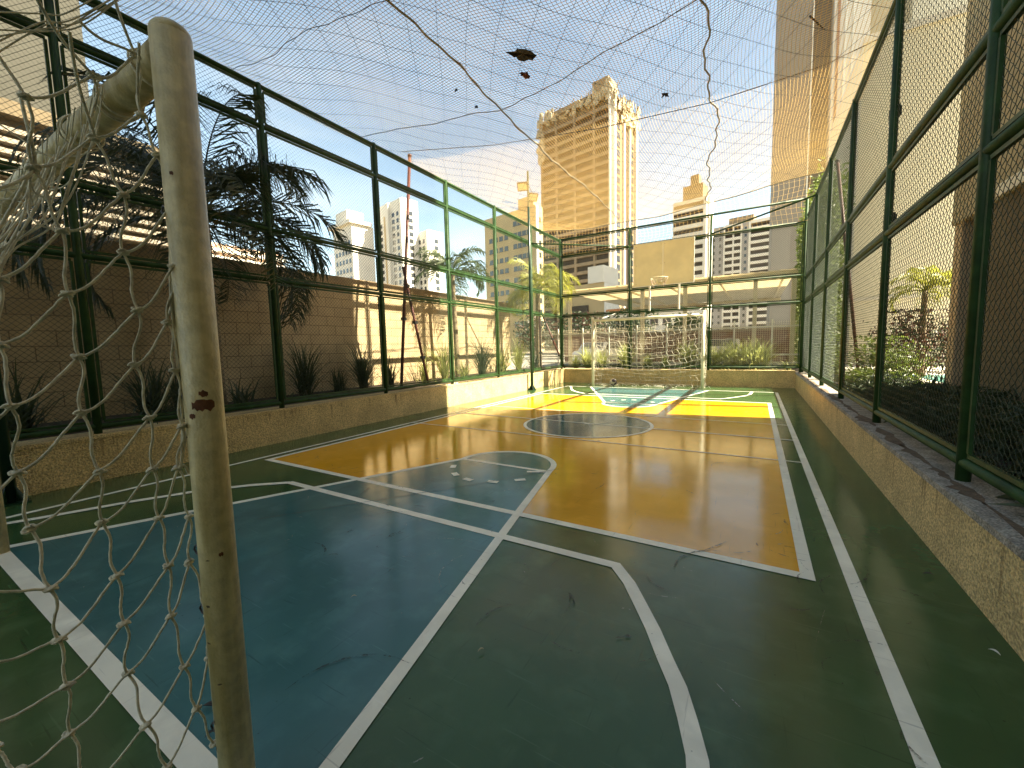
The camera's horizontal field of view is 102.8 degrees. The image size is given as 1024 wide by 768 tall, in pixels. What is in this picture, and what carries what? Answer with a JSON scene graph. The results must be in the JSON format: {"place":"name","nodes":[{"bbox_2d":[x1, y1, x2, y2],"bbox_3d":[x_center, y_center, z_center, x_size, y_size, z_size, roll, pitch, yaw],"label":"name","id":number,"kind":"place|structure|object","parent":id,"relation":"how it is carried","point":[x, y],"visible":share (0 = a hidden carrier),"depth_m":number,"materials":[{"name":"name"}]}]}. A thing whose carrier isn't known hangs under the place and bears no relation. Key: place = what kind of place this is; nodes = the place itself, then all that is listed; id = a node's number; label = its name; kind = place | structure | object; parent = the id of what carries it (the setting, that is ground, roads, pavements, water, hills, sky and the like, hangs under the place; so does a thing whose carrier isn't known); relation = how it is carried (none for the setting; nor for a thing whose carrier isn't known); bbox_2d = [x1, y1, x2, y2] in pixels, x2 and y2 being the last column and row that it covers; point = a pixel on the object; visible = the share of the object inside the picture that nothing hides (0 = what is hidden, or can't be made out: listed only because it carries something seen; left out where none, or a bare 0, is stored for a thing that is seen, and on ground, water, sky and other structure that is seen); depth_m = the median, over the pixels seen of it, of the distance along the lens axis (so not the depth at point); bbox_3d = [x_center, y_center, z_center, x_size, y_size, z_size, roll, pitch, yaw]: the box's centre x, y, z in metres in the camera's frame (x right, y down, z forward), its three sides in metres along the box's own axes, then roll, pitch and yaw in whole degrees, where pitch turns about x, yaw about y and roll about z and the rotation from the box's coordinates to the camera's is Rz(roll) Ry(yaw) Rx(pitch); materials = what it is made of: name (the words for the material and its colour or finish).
{"place":"outdoors","nodes":[
{"label":"outdoors","id":0,"kind":"place"},
{"bbox_2d":[0,0,88,117],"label":"apartment tower","id":1,"kind":"structure","parent":0,"point":[23,52],"depth_m":37.36,"materials":[{"name":"beige concrete"}]},
{"bbox_2d":[0,97,283,266],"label":"louvred building","id":2,"kind":"structure","parent":0,"point":[4,106],"depth_m":18.19,"materials":[{"name":"white"}]},
{"bbox_2d":[328,209,375,281],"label":"apartment tower","id":3,"kind":"structure","parent":0,"point":[366,233],"depth_m":139.40,"materials":[{"name":"white concrete"}]},
{"bbox_2d":[380,197,420,288],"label":"apartment tower","id":4,"kind":"structure","parent":0,"point":[393,233],"depth_m":135.29,"materials":[{"name":"white concrete"}]},
{"bbox_2d":[79,0,776,298],"label":"sky","id":5,"kind":"structure","parent":0,"point":[756,197],"materials":[{"name":"blue"}]},
{"bbox_2d":[0,382,1023,767],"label":"court floor","id":6,"kind":"structure","parent":0,"point":[750,650],"depth_m":1.65,"materials":[{"name":"paint"}]},
{"bbox_2d":[0,367,31,506],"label":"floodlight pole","id":7,"kind":"object","parent":6,"relation":"on","point":[13,494],"visible":0.79,"depth_m":3.50,"materials":[{"name":"black paint"}]},
{"bbox_2d":[0,0,255,767],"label":"goal","id":8,"kind":"object","parent":6,"relation":"on","point":[157,66],"visible":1,"depth_m":0.96,"materials":[{"name":"fabric"}]},
{"bbox_2d":[10,452,550,767],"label":"blue key","id":9,"kind":"object","parent":6,"relation":"on","point":[305,613],"visible":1,"depth_m":2.19,"materials":[{"name":"paint"}]},
{"bbox_2d":[259,420,623,518],"bbox_3d":[0.244,0.821,4.684,1.059,0.001,5.296,3,7,42],"label":"floor joint","id":10,"kind":"object","parent":6,"relation":"on","point":[416,493],"visible":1,"depth_m":3.52,"materials":[{"name":"grey"}]},
{"bbox_2d":[0,386,940,767],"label":"court lines","id":11,"kind":"object","parent":6,"relation":"on","point":[106,668],"visible":0.98,"depth_m":1.96,"materials":[{"name":"paint"}]},
{"bbox_2d":[177,401,824,759],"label":"pale scratches","id":12,"kind":"object","parent":6,"relation":"on","point":[664,596],"visible":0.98,"depth_m":2.15,"materials":[{"name":"grey"}]},
{"bbox_2d":[517,171,537,390],"bbox_3d":[0.464,-2.840,11.490,0.428,6.075,0.925,2,6,31],"label":"floodlight pole","id":13,"kind":"object","parent":6,"relation":"on","point":[532,387],"visible":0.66,"depth_m":11.55,"materials":[{"name":"metal"}]},
{"bbox_2d":[275,394,799,571],"bbox_3d":[1.173,0.639,6.542,5.125,0.001,7.125,2,6,31],"label":"orange playing area","id":14,"kind":"object","parent":6,"relation":"on","point":[734,504],"visible":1,"depth_m":4.35,"materials":[{"name":"paint"}]},
{"bbox_2d":[527,414,649,436],"bbox_3d":[1.195,0.638,6.529,1.975,0.001,1.975,2,6,31],"label":"center circle","id":15,"kind":"object","parent":14,"relation":"on","point":[560,426],"visible":1,"depth_m":6.39,"materials":[{"name":"paint"}]},
{"bbox_2d":[171,422,924,767],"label":"rubber scuffs","id":16,"kind":"object","parent":6,"relation":"on","point":[663,588],"visible":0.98,"depth_m":2.11,"materials":[{"name":"black"}]},
{"bbox_2d":[610,379,616,385],"bbox_3d":[3.109,-0.054,12.534,0.220,0.220,0.220,2,6,31],"label":"football","id":17,"kind":"object","parent":6,"relation":"on","point":[613,382],"visible":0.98,"depth_m":12.46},
{"bbox_2d":[588,308,710,389],"bbox_3d":[3.977,-1.060,12.106,3.537,2.260,1.098,2,6,31],"label":"goal","id":18,"kind":"object","parent":6,"relation":"on","point":[703,340],"visible":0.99,"depth_m":11.73,"materials":[{"name":"white metal"}]},
{"bbox_2d":[593,387,706,406],"bbox_3d":[2.841,0.290,9.982,3.238,0.001,3.675,2,6,31],"label":"blue key","id":19,"kind":"object","parent":6,"relation":"on","point":[625,398],"visible":1,"depth_m":10.05,"materials":[{"name":"paint"}]},
{"bbox_2d":[484,197,544,351],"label":"apartment tower","id":20,"kind":"structure","parent":0,"point":[511,224],"depth_m":112.70,"materials":[{"name":"beige concrete"}]},
{"bbox_2d":[511,350,556,355],"bbox_3d":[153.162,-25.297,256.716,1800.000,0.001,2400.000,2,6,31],"label":"ground","id":21,"kind":"structure","parent":0,"point":[545,351],"depth_m":87.46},
{"bbox_2d":[0,225,510,423],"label":"block wall","id":22,"kind":"structure","parent":21,"relation":"on","point":[260,328],"depth_m":7.15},
{"bbox_2d":[11,368,566,495],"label":"wall","id":23,"kind":"structure","parent":21,"relation":"on","point":[66,461],"depth_m":5.38,"materials":[{"name":"beige paint"}]},
{"bbox_2d":[0,0,562,440],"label":"chain link fence","id":24,"kind":"object","parent":23,"relation":"on","point":[77,255],"visible":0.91,"depth_m":5.59,"materials":[{"name":"metal"}]},
{"bbox_2d":[99,0,894,257],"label":"overhead net","id":25,"kind":"object","parent":24,"relation":"attached to","point":[505,161],"visible":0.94,"depth_m":6.38,"materials":[{"name":"brown"}]},
{"bbox_2d":[506,49,536,61],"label":"dead leaf","id":26,"kind":"object","parent":25,"relation":"attached to","point":[523,55],"visible":1,"depth_m":5.37,"materials":[{"name":"black"}]},
{"bbox_2d":[519,72,529,78],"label":"dead leaf","id":27,"kind":"object","parent":25,"relation":"attached to","point":[525,75],"visible":1,"depth_m":5.79,"materials":[{"name":"brown"}]},
{"bbox_2d":[11,366,573,441],"bbox_3d":[-3.006,0.372,8.555,1.871,0.462,19.500,2,6,31],"label":"planting bed","id":28,"kind":"object","parent":21,"relation":"on","point":[123,415],"depth_m":6.50,"materials":[{"name":"soil"}]},
{"bbox_2d":[3,356,119,434],"bbox_3d":[-5.119,0.399,4.360,1.494,1.400,1.313,2,6,31],"label":"strap leaf plant","id":29,"kind":"object","parent":28,"relation":"on","point":[23,413],"visible":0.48,"depth_m":4.28,"materials":[{"name":"plant"}]},
{"bbox_2d":[58,347,178,427],"bbox_3d":[-4.647,0.272,5.349,1.566,1.511,1.886,-2,5,-12],"label":"strap leaf plant","id":30,"kind":"object","parent":28,"relation":"on","point":[150,395],"visible":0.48,"depth_m":5.23,"materials":[{"name":"plant"}]},
{"bbox_2d":[151,358,181,411],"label":"strap leaf plant","id":31,"kind":"object","parent":28,"relation":"on","point":[176,391],"visible":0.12,"depth_m":6.02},
{"bbox_2d":[1,65,350,407],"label":"palm tree","id":32,"kind":"object","parent":28,"relation":"on","point":[289,172],"visible":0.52,"depth_m":5.47,"materials":[{"name":"green plant"}]},
{"bbox_2d":[224,376,272,410],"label":"strap leaf plant","id":33,"kind":"object","parent":28,"relation":"on","point":[242,399],"visible":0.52,"depth_m":6.18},
{"bbox_2d":[254,337,348,399],"bbox_3d":[-3.928,-0.029,7.851,2.276,1.886,2.191,2,6,31],"label":"strap leaf plant","id":34,"kind":"object","parent":28,"relation":"on","point":[307,378],"visible":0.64,"depth_m":7.70,"materials":[{"name":"plant"}]},
{"bbox_2d":[318,366,364,391],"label":"strap leaf plant","id":35,"kind":"object","parent":28,"relation":"on","point":[338,387],"visible":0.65,"depth_m":8.30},
{"bbox_2d":[333,338,396,390],"bbox_3d":[-3.174,-0.331,8.899,1.969,1.522,1.799,-5,6,-37],"label":"strap leaf plant","id":36,"kind":"object","parent":28,"relation":"on","point":[361,372],"visible":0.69,"depth_m":8.85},
{"bbox_2d":[371,353,421,388],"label":"strap leaf plant","id":37,"kind":"object","parent":28,"relation":"on","point":[390,376],"visible":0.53,"depth_m":8.92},
{"bbox_2d":[400,154,428,388],"bbox_3d":[-2.242,-2.438,8.934,0.180,5.045,0.982,2,6,31],"label":"support pole","id":38,"kind":"object","parent":28,"relation":"on","point":[406,283],"visible":0.64,"depth_m":8.81,"materials":[{"name":"metal"}]},
{"bbox_2d":[402,32,892,151],"bbox_3d":[1.542,-4.771,7.216,8.228,0.498,0.039,1,5,20],"label":"support cable","id":39,"kind":"object","parent":38,"relation":"attached to","point":[658,114],"visible":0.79,"depth_m":6.85,"materials":[{"name":"black metal"}]},
{"bbox_2d":[406,349,439,384],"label":"strap leaf plant","id":40,"kind":"object","parent":28,"relation":"on","point":[422,375],"visible":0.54,"depth_m":10.11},
{"bbox_2d":[420,342,464,380],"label":"strap leaf plant","id":41,"kind":"object","parent":28,"relation":"on","point":[442,366],"visible":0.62,"depth_m":10.82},
{"bbox_2d":[413,246,491,376],"bbox_3d":[-1.589,-1.930,11.294,2.140,3.672,2.218,-1,5,5],"label":"palm tree","id":42,"kind":"object","parent":28,"relation":"on","point":[438,262],"visible":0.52,"depth_m":11.12,"materials":[{"name":"green plant"}]},
{"bbox_2d":[454,360,479,378],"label":"strap leaf plant","id":43,"kind":"object","parent":28,"relation":"on","point":[462,371],"visible":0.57,"depth_m":11.01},
{"bbox_2d":[462,334,507,375],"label":"strap leaf plant","id":44,"kind":"object","parent":28,"relation":"on","point":[483,358],"visible":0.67,"depth_m":12.05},
{"bbox_2d":[487,345,516,371],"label":"strap leaf plant","id":45,"kind":"object","parent":28,"relation":"on","point":[502,359],"visible":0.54,"depth_m":12.82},
{"bbox_2d":[500,336,550,369],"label":"strap leaf plant","id":46,"kind":"object","parent":28,"relation":"on","point":[517,355],"visible":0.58,"depth_m":13.69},
{"bbox_2d":[522,349,540,368],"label":"strap leaf plant","id":47,"kind":"object","parent":28,"relation":"on","point":[534,361],"visible":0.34,"depth_m":14.38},
{"bbox_2d":[503,257,581,368],"bbox_3d":[0.960,-2.609,14.965,2.856,4.244,3.223,2,6,31],"label":"palm tree","id":48,"kind":"object","parent":28,"relation":"on","point":[545,284],"visible":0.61,"depth_m":14.76,"materials":[{"name":"green plant"}]},
{"bbox_2d":[538,310,564,370],"bbox_3d":[1.396,-1.550,14.563,1.157,2.113,0.246,-4,6,-29],"label":"support pole","id":49,"kind":"object","parent":28,"relation":"on","point":[545,322],"visible":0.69,"depth_m":14.32,"materials":[{"name":"metal"}]},
{"bbox_2d":[419,230,444,292],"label":"apartment tower","id":50,"kind":"structure","parent":21,"relation":"on","point":[431,245],"depth_m":135.68,"materials":[{"name":"white concrete"}]},
{"bbox_2d":[564,368,794,387],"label":"wall","id":51,"kind":"structure","parent":21,"relation":"on","point":[764,379],"depth_m":12.06,"materials":[{"name":"beige paint"}]},
{"bbox_2d":[532,194,815,371],"bbox_3d":[4.064,-2.500,11.371,6.868,4.455,2.199,2,6,31],"label":"chain link fence","id":52,"kind":"object","parent":51,"relation":"on","point":[631,290],"visible":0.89,"depth_m":11.74,"materials":[{"name":"metal"}]},
{"bbox_2d":[633,236,694,310],"bbox_3d":[4.303,-3.118,11.572,1.618,2.039,1.412,2,6,31],"label":"backboard","id":53,"kind":"object","parent":52,"relation":"attached to","point":[666,262],"visible":1,"depth_m":11.37,"materials":[{"name":"white metal"}]},
{"bbox_2d":[578,367,804,371],"bbox_3d":[5.341,-0.278,13.651,7.238,0.462,2.146,2,6,31],"label":"planting bed","id":54,"kind":"object","parent":21,"relation":"on","point":[796,369],"visible":0.07,"depth_m":13.92,"materials":[{"name":"soil"}]},
{"bbox_2d":[569,355,581,367],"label":"grassy plant","id":55,"kind":"object","parent":54,"relation":"on","point":[574,364],"visible":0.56,"depth_m":14.70,"materials":[{"name":"green plant"}]},
{"bbox_2d":[577,344,596,368],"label":"grassy plant","id":56,"kind":"object","parent":54,"relation":"on","point":[587,360],"visible":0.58,"depth_m":14.43,"materials":[{"name":"green plant"}]},
{"bbox_2d":[594,348,616,368],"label":"grassy plant","id":57,"kind":"object","parent":54,"relation":"on","point":[604,359],"visible":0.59,"depth_m":14.23,"materials":[{"name":"green plant"}]},
{"bbox_2d":[612,342,637,368],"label":"grassy plant","id":58,"kind":"object","parent":54,"relation":"on","point":[625,361],"visible":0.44,"depth_m":13.72,"materials":[{"name":"green plant"}]},
{"bbox_2d":[638,351,656,368],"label":"grassy plant","id":59,"kind":"object","parent":54,"relation":"on","point":[648,360],"visible":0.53,"depth_m":13.40,"materials":[{"name":"green plant"}]},
{"bbox_2d":[659,355,672,368],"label":"grassy plant","id":60,"kind":"object","parent":54,"relation":"on","point":[665,360],"visible":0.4,"depth_m":13.16,"materials":[{"name":"green plant"}]},
{"bbox_2d":[541,319,804,365],"bbox_3d":[5.109,-1.377,14.970,9.191,1.575,0.068,2,6,31],"label":"boundary fence","id":61,"kind":"object","parent":54,"relation":"on","point":[666,344],"visible":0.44,"depth_m":14.62,"materials":[{"name":"beige"}]},
{"bbox_2d":[665,339,700,375],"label":"grassy plant","id":62,"kind":"object","parent":54,"relation":"on","point":[690,354],"visible":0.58,"depth_m":12.73,"materials":[{"name":"green plant"}]},
{"bbox_2d":[695,348,712,368],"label":"grassy plant","id":63,"kind":"object","parent":54,"relation":"on","point":[699,362],"visible":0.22,"depth_m":12.54,"materials":[{"name":"green plant"}]},
{"bbox_2d":[693,345,736,381],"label":"grassy plant","id":64,"kind":"object","parent":54,"relation":"on","point":[717,361],"visible":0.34,"depth_m":12.20,"materials":[{"name":"green plant"}]},
{"bbox_2d":[711,342,748,369],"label":"grassy plant","id":65,"kind":"object","parent":54,"relation":"on","point":[726,353],"visible":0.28,"depth_m":12.10,"materials":[{"name":"green plant"}]},
{"bbox_2d":[711,339,753,369],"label":"grassy plant","id":66,"kind":"object","parent":54,"relation":"on","point":[734,356],"visible":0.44,"depth_m":11.91,"materials":[{"name":"green plant"}]},
{"bbox_2d":[727,339,762,369],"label":"grassy plant","id":67,"kind":"object","parent":54,"relation":"on","point":[743,361],"visible":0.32,"depth_m":11.87,"materials":[{"name":"green plant"}]},
{"bbox_2d":[730,336,784,377],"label":"grassy plant","id":68,"kind":"object","parent":54,"relation":"on","point":[752,361],"visible":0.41,"depth_m":11.72,"materials":[{"name":"green plant"}]},
{"bbox_2d":[740,337,787,376],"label":"grassy plant","id":69,"kind":"object","parent":54,"relation":"on","point":[762,360],"visible":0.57,"depth_m":11.63,"materials":[{"name":"green plant"}]},
{"bbox_2d":[672,195,713,324],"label":"apartment tower","id":70,"kind":"structure","parent":21,"relation":"on","point":[702,268],"depth_m":115.72,"materials":[{"name":"beige concrete"}]},
{"bbox_2d":[683,174,707,200],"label":"building","id":71,"kind":"structure","parent":21,"relation":"on","point":[693,186],"depth_m":117.09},
{"bbox_2d":[788,147,854,378],"bbox_3d":[10.140,-3.000,13.665,1.078,7.388,8.187,2,6,31],"label":"tall hedge","id":72,"kind":"object","parent":21,"relation":"on","point":[816,182],"visible":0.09,"depth_m":11.55,"materials":[{"name":"green plant"}]},
{"bbox_2d":[836,159,858,366],"bbox_3d":[7.853,-2.649,9.507,0.720,5.062,0.180,2,6,31],"label":"support pole","id":73,"kind":"object","parent":21,"relation":"on","point":[850,279],"visible":0.12,"depth_m":9.51,"materials":[{"name":"metal"}]},
{"bbox_2d":[795,372,1023,660],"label":"wall","id":74,"kind":"structure","parent":21,"relation":"on","point":[970,535],"depth_m":2.28,"materials":[{"name":"beige paint"}]},
{"bbox_2d":[801,0,1023,504],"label":"chain link fence","id":75,"kind":"object","parent":74,"relation":"on","point":[996,140],"visible":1,"depth_m":3.07,"materials":[{"name":"metal"}]},
{"bbox_2d":[945,0,1023,407],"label":"apartment building","id":76,"kind":"structure","parent":21,"relation":"on","point":[1017,343],"depth_m":4.65,"materials":[{"name":"brown paint"}]},
{"bbox_2d":[536,76,640,349],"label":"apartment tower","id":77,"kind":"structure","parent":0,"point":[566,233],"depth_m":147.53,"materials":[{"name":"concrete"}]},
{"bbox_2d":[563,265,618,342],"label":"building","id":78,"kind":"structure","parent":0,"point":[595,272],"depth_m":68.14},
{"bbox_2d":[511,354,794,369],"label":"parking pavement","id":79,"kind":"structure","parent":0,"point":[553,359],"depth_m":29.71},
{"bbox_2d":[513,314,556,357],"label":"tree","id":80,"kind":"object","parent":79,"relation":"on","point":[528,332],"visible":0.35,"depth_m":46.54,"materials":[{"name":"green plant"}]},
{"bbox_2d":[552,310,613,338],"bbox_3d":[6.938,-4.806,39.852,5.393,4.739,5.244,2,6,31],"label":"tree","id":81,"kind":"object","parent":79,"relation":"on","point":[585,321],"visible":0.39,"depth_m":39.38,"materials":[{"name":"green plant"}]},
{"bbox_2d":[572,342,621,365],"bbox_3d":[5.398,-1.865,25.259,1.780,1.440,4.150,2,6,36],"label":"parked car","id":82,"kind":"object","parent":79,"relation":"on","point":[589,345],"visible":0.15,"depth_m":24.42,"materials":[{"name":"white"}]},
{"bbox_2d":[607,308,658,333],"bbox_3d":[10.385,-4.431,35.487,4.462,4.619,4.414,2,6,31],"label":"tree","id":83,"kind":"object","parent":79,"relation":"on","point":[622,323],"visible":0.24,"depth_m":35.00,"materials":[{"name":"green plant"}]},
{"bbox_2d":[563,268,797,365],"bbox_3d":[9.297,-2.880,22.030,9.100,3.962,12.312,2,6,31],"label":"pergola","id":84,"kind":"object","parent":79,"relation":"on","point":[696,291],"visible":0.56,"depth_m":19.39,"materials":[{"name":"concrete"}]},
{"bbox_2d":[665,312,706,331],"bbox_3d":[12.892,-3.538,30.491,3.195,3.628,3.228,2,6,31],"label":"tree","id":85,"kind":"object","parent":79,"relation":"on","point":[693,320],"visible":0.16,"depth_m":29.69,"materials":[{"name":"green plant"}]},
{"bbox_2d":[564,327,834,361],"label":"brick wall","id":86,"kind":"structure","parent":79,"relation":"on","point":[744,336],"depth_m":27.98,"materials":[{"name":"brick"}]},
{"bbox_2d":[705,339,739,352],"bbox_3d":[11.409,-1.733,22.270,1.780,1.440,4.150,1,6,26],"label":"parked car","id":87,"kind":"object","parent":79,"relation":"on","point":[725,340],"visible":0.04,"depth_m":21.32,"materials":[{"name":"silver metal"}]},
{"bbox_2d":[606,303,703,333],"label":"goal net","id":88,"kind":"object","parent":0,"point":[663,327],"depth_m":57.68,"materials":[{"name":"beige"}]},
{"bbox_2d":[649,319,658,325],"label":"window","id":89,"kind":"structure","parent":88,"relation":"in","point":[656,322],"depth_m":58.19,"materials":[{"name":"grey glass"}]},
{"bbox_2d":[712,214,769,329],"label":"apartment tower","id":90,"kind":"structure","parent":0,"point":[722,316],"depth_m":181.38,"materials":[{"name":"white concrete"}]},
{"bbox_2d":[766,0,967,327],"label":"apartment tower","id":91,"kind":"structure","parent":0,"point":[792,184],"depth_m":50.80,"materials":[{"name":"beige concrete"}]},
{"bbox_2d":[832,363,944,382],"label":"pool terrace","id":92,"kind":"structure","parent":0,"point":[913,374],"depth_m":15.35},
{"bbox_2d":[863,305,948,380],"bbox_3d":[9.813,-0.918,9.959,1.796,1.904,1.859,2,6,31],"label":"garden shrub","id":93,"kind":"object","parent":92,"relation":"on","point":[912,329],"visible":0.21,"depth_m":9.74,"materials":[{"name":"green plant"}]},
{"bbox_2d":[888,265,951,374],"bbox_3d":[9.819,-1.519,9.597,1.584,2.631,1.632,2,6,31],"label":"palm tree","id":94,"kind":"object","parent":92,"relation":"on","point":[935,282],"visible":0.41,"depth_m":9.69,"materials":[{"name":"green plant"}]},
{"bbox_2d":[895,309,946,371],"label":"garden shrub","id":95,"kind":"object","parent":92,"relation":"on","point":[930,339],"visible":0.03,"depth_m":14.70,"materials":[{"name":"green plant"}]},
{"bbox_2d":[919,375,944,381],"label":"pool water","id":96,"kind":"structure","parent":92,"relation":"in","point":[934,376],"depth_m":12.54,"materials":[{"name":"teal liquid"}]},
{"bbox_2d":[926,316,948,363],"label":"garden shrub","id":97,"kind":"object","parent":92,"relation":"on","point":[941,343],"visible":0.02,"depth_m":10.79,"materials":[{"name":"green plant"}]},
{"bbox_2d":[829,4,967,363],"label":"cream building","id":98,"kind":"structure","parent":0,"point":[923,139],"depth_m":18.57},
{"bbox_2d":[837,382,1022,479],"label":"garden soil","id":99,"kind":"structure","parent":0,"point":[976,449],"depth_m":3.22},
{"bbox_2d":[833,365,930,383],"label":"garden shrub","id":100,"kind":"object","parent":99,"relation":"on","point":[853,370],"visible":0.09,"depth_m":7.16,"materials":[{"name":"green plant"}]},
{"bbox_2d":[832,334,942,381],"bbox_3d":[7.467,-0.440,8.255,1.641,1.170,1.395,2,6,31],"label":"garden shrub","id":101,"kind":"object","parent":99,"relation":"on","point":[905,352],"visible":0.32,"depth_m":8.03,"materials":[{"name":"green plant"}]},
{"bbox_2d":[844,370,946,399],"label":"garden shrub","id":102,"kind":"object","parent":99,"relation":"on","point":[866,383],"visible":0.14,"depth_m":6.50,"materials":[{"name":"green plant"}]},
{"bbox_2d":[852,375,989,402],"bbox_3d":[5.606,0.268,5.511,1.612,0.845,1.934,2,6,31],"label":"garden shrub","id":103,"kind":"object","parent":99,"relation":"on","point":[929,385],"visible":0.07,"depth_m":5.44,"materials":[{"name":"green plant"}]},
{"bbox_2d":[867,383,1023,421],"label":"garden shrub","id":104,"kind":"object","parent":99,"relation":"on","point":[988,399],"visible":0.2,"depth_m":4.51,"materials":[{"name":"green plant"}]},
{"bbox_2d":[883,390,1023,459],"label":"garden shrub","id":105,"kind":"object","parent":99,"relation":"on","point":[1017,411],"visible":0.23,"depth_m":3.65,"materials":[{"name":"green plant"}]},
{"bbox_2d":[983,450,1023,516],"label":"garden shrub","id":106,"kind":"object","parent":99,"relation":"on","point":[1007,497],"visible":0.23,"depth_m":2.02,"materials":[{"name":"green plant"}]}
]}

